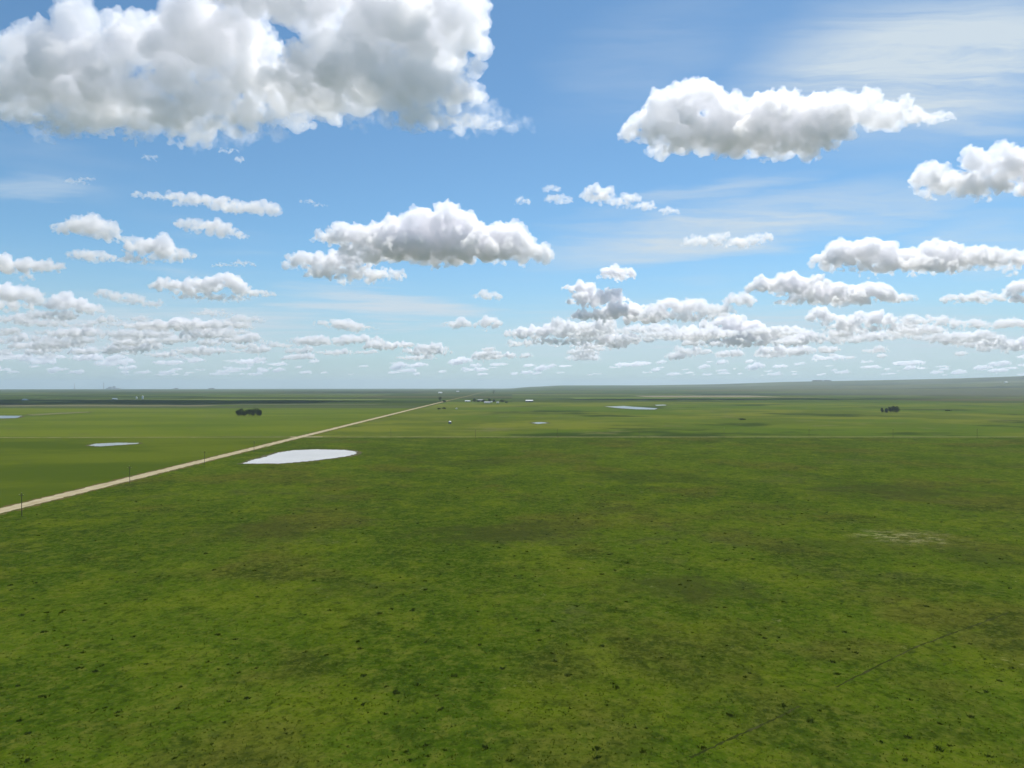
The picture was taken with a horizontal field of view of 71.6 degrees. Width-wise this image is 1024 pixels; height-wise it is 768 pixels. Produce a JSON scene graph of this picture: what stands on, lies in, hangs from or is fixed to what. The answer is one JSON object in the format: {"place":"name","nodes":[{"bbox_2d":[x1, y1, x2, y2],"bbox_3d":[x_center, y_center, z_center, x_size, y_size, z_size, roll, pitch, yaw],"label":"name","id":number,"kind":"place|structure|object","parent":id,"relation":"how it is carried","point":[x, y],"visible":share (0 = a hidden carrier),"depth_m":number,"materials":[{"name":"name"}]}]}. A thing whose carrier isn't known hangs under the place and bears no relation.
{"place":"outdoors","nodes":[
{"label":"outdoors","id":0,"kind":"place"},
{"bbox_2d":[0,416,18,417],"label":"pond","id":1,"kind":"structure","parent":0,"point":[9,416],"depth_m":1375.59,"materials":[{"name":"liquid"}]},
{"bbox_2d":[28,412,86,414],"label":"path","id":2,"kind":"structure","parent":0,"point":[57,413],"depth_m":1523.29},
{"bbox_2d":[0,437,122,437],"bbox_3d":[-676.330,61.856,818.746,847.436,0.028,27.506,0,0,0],"label":"track","id":3,"kind":"structure","parent":0,"point":[48,437],"depth_m":820.82,"materials":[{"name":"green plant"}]},
{"bbox_2d":[84,442,141,446],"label":"shore","id":4,"kind":"structure","parent":0,"point":[112,445],"depth_m":722.90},
{"bbox_2d":[89,443,137,445],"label":"pond","id":5,"kind":"structure","parent":0,"point":[105,444],"depth_m":722.26,"materials":[{"name":"liquid"}]},
{"bbox_2d":[0,401,443,512],"bbox_3d":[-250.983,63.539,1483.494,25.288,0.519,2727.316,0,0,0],"label":"road","id":6,"kind":"structure","parent":0,"point":[41,500],"depth_m":473.49,"materials":[{"name":"beige gravel"}]},
{"bbox_2d":[243,449,356,463],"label":"pond","id":7,"kind":"structure","parent":0,"point":[292,456],"depth_m":600.29,"materials":[{"name":"liquid"}]},
{"bbox_2d":[239,449,361,463],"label":"shore","id":8,"kind":"structure","parent":0,"point":[356,454],"depth_m":600.62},
{"bbox_2d":[0,376,1023,767],"bbox_3d":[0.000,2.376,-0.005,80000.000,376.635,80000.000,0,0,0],"label":"ground","id":9,"kind":"structure","parent":0,"point":[842,444],"depth_m":225.53,"materials":[{"name":"green plant"}]},
{"bbox_2d":[103,383,120,388],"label":"power plant","id":10,"kind":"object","parent":9,"relation":"on","point":[113,387],"visible":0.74,"depth_m":19999.77,"materials":[{"name":"concrete"}]},
{"bbox_2d":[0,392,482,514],"bbox_3d":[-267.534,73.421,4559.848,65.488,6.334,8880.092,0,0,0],"label":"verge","id":11,"kind":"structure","parent":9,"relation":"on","point":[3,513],"depth_m":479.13,"materials":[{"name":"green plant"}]},
{"bbox_2d":[0,487,1021,767],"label":"undergrowth","id":12,"kind":"object","parent":9,"relation":"on","point":[478,645],"visible":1,"depth_m":154.99,"materials":[{"name":"green plant"}]},
{"bbox_2d":[0,0,1023,388],"label":"sky","id":13,"kind":"structure","parent":0,"point":[195,194],"materials":[{"name":"blue"}]},
{"bbox_2d":[605,406,656,408],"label":"pond","id":14,"kind":"structure","parent":0,"point":[627,407],"depth_m":1939.85,"materials":[{"name":"liquid"}]},
{"bbox_2d":[690,706,799,757],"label":"path","id":15,"kind":"structure","parent":0,"point":[737,735],"depth_m":122.04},
{"bbox_2d":[835,613,1007,686],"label":"path","id":16,"kind":"structure","parent":0,"point":[864,672],"depth_m":159.84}
]}

